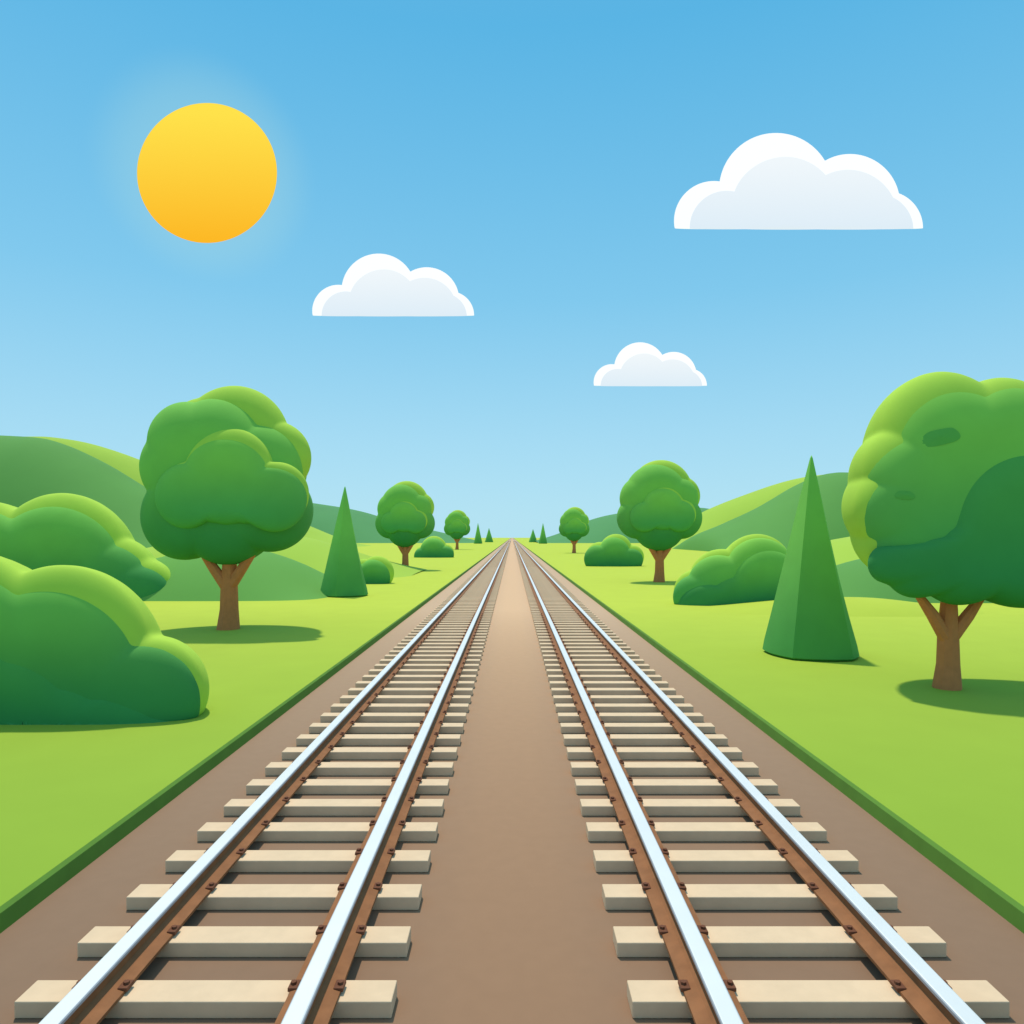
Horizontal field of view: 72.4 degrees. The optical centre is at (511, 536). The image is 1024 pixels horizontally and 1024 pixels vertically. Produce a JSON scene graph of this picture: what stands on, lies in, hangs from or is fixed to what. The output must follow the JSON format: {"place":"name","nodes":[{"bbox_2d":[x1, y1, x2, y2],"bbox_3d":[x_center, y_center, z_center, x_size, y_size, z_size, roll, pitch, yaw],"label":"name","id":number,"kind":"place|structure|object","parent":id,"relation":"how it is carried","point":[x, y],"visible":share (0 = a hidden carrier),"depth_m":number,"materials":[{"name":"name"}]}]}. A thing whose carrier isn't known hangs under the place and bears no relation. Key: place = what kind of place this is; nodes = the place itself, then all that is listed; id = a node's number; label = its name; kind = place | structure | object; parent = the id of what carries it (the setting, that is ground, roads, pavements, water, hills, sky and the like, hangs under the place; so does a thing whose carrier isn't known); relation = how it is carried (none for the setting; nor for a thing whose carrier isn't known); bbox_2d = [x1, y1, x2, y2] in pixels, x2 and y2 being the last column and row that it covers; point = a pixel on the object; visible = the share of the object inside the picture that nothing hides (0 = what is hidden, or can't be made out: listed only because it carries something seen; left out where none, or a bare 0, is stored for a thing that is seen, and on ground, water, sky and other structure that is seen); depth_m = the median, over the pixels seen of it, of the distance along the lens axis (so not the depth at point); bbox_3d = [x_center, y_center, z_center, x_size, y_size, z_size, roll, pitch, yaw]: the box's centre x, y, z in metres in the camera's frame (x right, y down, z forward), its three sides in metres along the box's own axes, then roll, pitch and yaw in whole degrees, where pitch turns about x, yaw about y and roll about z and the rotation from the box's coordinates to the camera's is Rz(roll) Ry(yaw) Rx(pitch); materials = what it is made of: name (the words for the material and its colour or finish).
{"place":"outdoors","nodes":[
{"label":"outdoors","id":0,"kind":"place"},
{"bbox_2d":[0,435,151,547],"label":"hill","id":1,"kind":"structure","parent":0,"point":[31,468],"depth_m":152.79,"materials":[{"name":"green plant"}]},
{"bbox_2d":[29,436,370,546],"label":"hill","id":2,"kind":"structure","parent":0,"point":[127,465],"depth_m":222.10,"materials":[{"name":"green plant"}]},
{"bbox_2d":[137,103,276,242],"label":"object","id":3,"kind":"object","parent":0,"point":[206,172],"visible":1,"depth_m":896.17,"materials":[{"name":"yellow"}]},
{"bbox_2d":[140,552,327,600],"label":"hill","id":4,"kind":"structure","parent":0,"point":[268,576],"depth_m":35.81,"materials":[{"name":"green plant"}]},
{"bbox_2d":[0,538,509,932],"bbox_3d":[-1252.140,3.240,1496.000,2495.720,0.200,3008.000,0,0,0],"label":"grass ground","id":5,"kind":"structure","parent":0,"point":[75,800],"depth_m":11.24,"materials":[{"name":"green plant"}]},
{"bbox_2d":[0,493,170,597],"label":"bush","id":6,"kind":"object","parent":5,"relation":"on","point":[59,529],"visible":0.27,"depth_m":34.49,"materials":[{"name":"green plant"}]},
{"bbox_2d":[0,556,208,724],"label":"bush","id":7,"kind":"object","parent":5,"relation":"on","point":[80,645],"visible":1,"depth_m":11.85,"materials":[{"name":"green plant"}]},
{"bbox_2d":[139,386,312,629],"bbox_3d":[-9.627,-0.988,24.455,5.929,8.390,3.940,0,0,0],"label":"broadleaf tree","id":8,"kind":"object","parent":5,"relation":"on","point":[223,471],"visible":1,"depth_m":22.84,"materials":[{"name":"green plant"}]},
{"bbox_2d":[321,487,367,597],"bbox_3d":[-8.986,0.203,37.488,2.514,5.874,2.521,0,0,0],"label":"conifer tree","id":9,"kind":"object","parent":5,"relation":"on","point":[343,576],"visible":0.96,"depth_m":36.91,"materials":[{"name":"green plant"}]},
{"bbox_2d":[360,556,393,583],"bbox_3d":[-9.544,2.220,47.659,3.073,1.861,1.759,0,0,0],"label":"bush","id":10,"kind":"object","parent":5,"relation":"on","point":[377,569],"visible":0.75,"depth_m":46.88,"materials":[{"name":"green plant"}]},
{"bbox_2d":[375,481,434,565],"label":"broadleaf tree","id":11,"kind":"object","parent":5,"relation":"on","point":[404,521],"visible":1,"depth_m":65.64,"materials":[{"name":"green plant"}]},
{"bbox_2d":[414,536,453,557],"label":"bush","id":12,"kind":"object","parent":5,"relation":"on","point":[434,547],"visible":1,"depth_m":106.74,"materials":[{"name":"green plant"}]},
{"bbox_2d":[444,510,469,549],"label":"broadleaf tree","id":13,"kind":"object","parent":5,"relation":"on","point":[457,526],"visible":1,"depth_m":174.73,"materials":[{"name":"green plant"}]},
{"bbox_2d":[474,525,481,543],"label":"conifer tree","id":14,"kind":"object","parent":5,"relation":"on","point":[478,540],"visible":1,"depth_m":330.44,"materials":[{"name":"green plant"}]},
{"bbox_2d":[485,529,492,541],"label":"conifer tree","id":15,"kind":"object","parent":5,"relation":"on","point":[489,538],"visible":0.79,"depth_m":420.57,"materials":[{"name":"green plant"}]},
{"bbox_2d":[147,537,426,577],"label":"hill","id":16,"kind":"structure","parent":0,"point":[312,553],"depth_m":56.91,"materials":[{"name":"green plant"}]},
{"bbox_2d":[311,503,473,542],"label":"hill","id":17,"kind":"structure","parent":0,"point":[324,519],"depth_m":380.38,"materials":[{"name":"green plant"}]},
{"bbox_2d":[312,254,473,315],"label":"cloud","id":18,"kind":"structure","parent":0,"point":[380,285],"depth_m":569.80,"materials":[{"name":"white"}]},
{"bbox_2d":[0,538,1023,1023],"bbox_3d":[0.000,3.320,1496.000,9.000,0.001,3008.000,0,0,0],"label":"track bed","id":19,"kind":"object","parent":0,"point":[512,920],"visible":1,"depth_m":6.75,"materials":[{"name":"brown soil"}]},
{"bbox_2d":[14,540,510,1023],"bbox_3d":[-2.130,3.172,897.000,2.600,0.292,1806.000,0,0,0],"label":"railway track","id":20,"kind":"structure","parent":19,"relation":"on","point":[424,673],"depth_m":6.92,"materials":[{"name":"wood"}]},
{"bbox_2d":[513,540,1009,1023],"bbox_3d":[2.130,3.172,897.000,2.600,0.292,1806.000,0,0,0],"label":"railway track","id":21,"kind":"structure","parent":19,"relation":"on","point":[599,673],"depth_m":6.92,"materials":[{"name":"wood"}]},
{"bbox_2d":[0,0,1023,537],"label":"sky","id":22,"kind":"structure","parent":0,"point":[540,156],"materials":[{"name":"blue"}]},
{"bbox_2d":[536,508,707,542],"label":"hill","id":23,"kind":"structure","parent":0,"point":[602,528],"depth_m":376.30,"materials":[{"name":"green plant"}]},
{"bbox_2d":[594,342,706,385],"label":"cloud","id":24,"kind":"structure","parent":0,"point":[641,364],"depth_m":622.33,"materials":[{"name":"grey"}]},
{"bbox_2d":[640,475,819,547],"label":"hill","id":25,"kind":"structure","parent":0,"point":[719,514],"depth_m":218.92,"materials":[{"name":"green plant"}]},
{"bbox_2d":[672,472,849,550],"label":"hill","id":26,"kind":"structure","parent":0,"point":[774,517],"depth_m":153.24,"materials":[{"name":"green plant"}]},
{"bbox_2d":[514,538,1023,932],"bbox_3d":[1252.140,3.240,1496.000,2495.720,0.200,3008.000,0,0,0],"label":"grass ground","id":27,"kind":"structure","parent":0,"point":[882,730],"depth_m":12.97,"materials":[{"name":"green plant"}]},
{"bbox_2d":[529,530,536,541],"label":"conifer tree","id":28,"kind":"object","parent":27,"relation":"on","point":[532,538],"visible":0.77,"depth_m":420.58,"materials":[{"name":"green plant"}]},
{"bbox_2d":[539,525,546,543],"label":"conifer tree","id":29,"kind":"object","parent":27,"relation":"on","point":[542,540],"visible":1,"depth_m":330.43,"materials":[{"name":"green plant"}]},
{"bbox_2d":[559,507,589,552],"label":"broadleaf tree","id":30,"kind":"object","parent":27,"relation":"on","point":[574,528],"visible":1,"depth_m":136.36,"materials":[{"name":"green plant"}]},
{"bbox_2d":[584,534,643,565],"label":"bush","id":31,"kind":"object","parent":27,"relation":"on","point":[615,550],"visible":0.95,"depth_m":74.94,"materials":[{"name":"green plant"}]},
{"bbox_2d":[617,460,701,581],"bbox_3d":[10.277,-1.090,49.422,5.921,8.596,3.954,0,0,0],"label":"broadleaf tree","id":32,"kind":"object","parent":27,"relation":"on","point":[659,514],"visible":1,"depth_m":47.83,"materials":[{"name":"green plant"}]},
{"bbox_2d":[673,534,786,605],"bbox_3d":[10.787,1.505,33.303,6.521,3.291,2.676,0,0,0],"label":"bush","id":33,"kind":"object","parent":27,"relation":"on","point":[746,569],"visible":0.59,"depth_m":32.15,"materials":[{"name":"green plant"}]},
{"bbox_2d":[762,455,858,661],"bbox_3d":[8.035,0.475,18.739,2.380,5.331,2.384,0,0,0],"label":"conifer tree","id":34,"kind":"object","parent":27,"relation":"on","point":[809,619],"visible":1,"depth_m":18.11,"materials":[{"name":"green plant"}]},
{"bbox_2d":[841,372,1023,690],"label":"broadleaf tree","id":35,"kind":"object","parent":27,"relation":"on","point":[932,504],"visible":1,"depth_m":13.81,"materials":[{"name":"green plant"}]},
{"bbox_2d":[674,133,922,229],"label":"cloud","id":36,"kind":"structure","parent":0,"point":[775,181],"depth_m":516.95,"materials":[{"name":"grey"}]},
{"bbox_2d":[831,537,858,564],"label":"hill","id":37,"kind":"structure","parent":0,"point":[843,550],"depth_m":64.83,"materials":[{"name":"green plant"}]},
{"bbox_2d":[706,597,984,616],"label":"hill","id":38,"kind":"structure","parent":0,"point":[866,607],"depth_m":28.90,"materials":[{"name":"green plant"}]},
{"bbox_2d":[836,559,990,602],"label":"hill","id":39,"kind":"structure","parent":0,"point":[856,579],"depth_m":34.77,"materials":[{"name":"green plant"}]}
]}

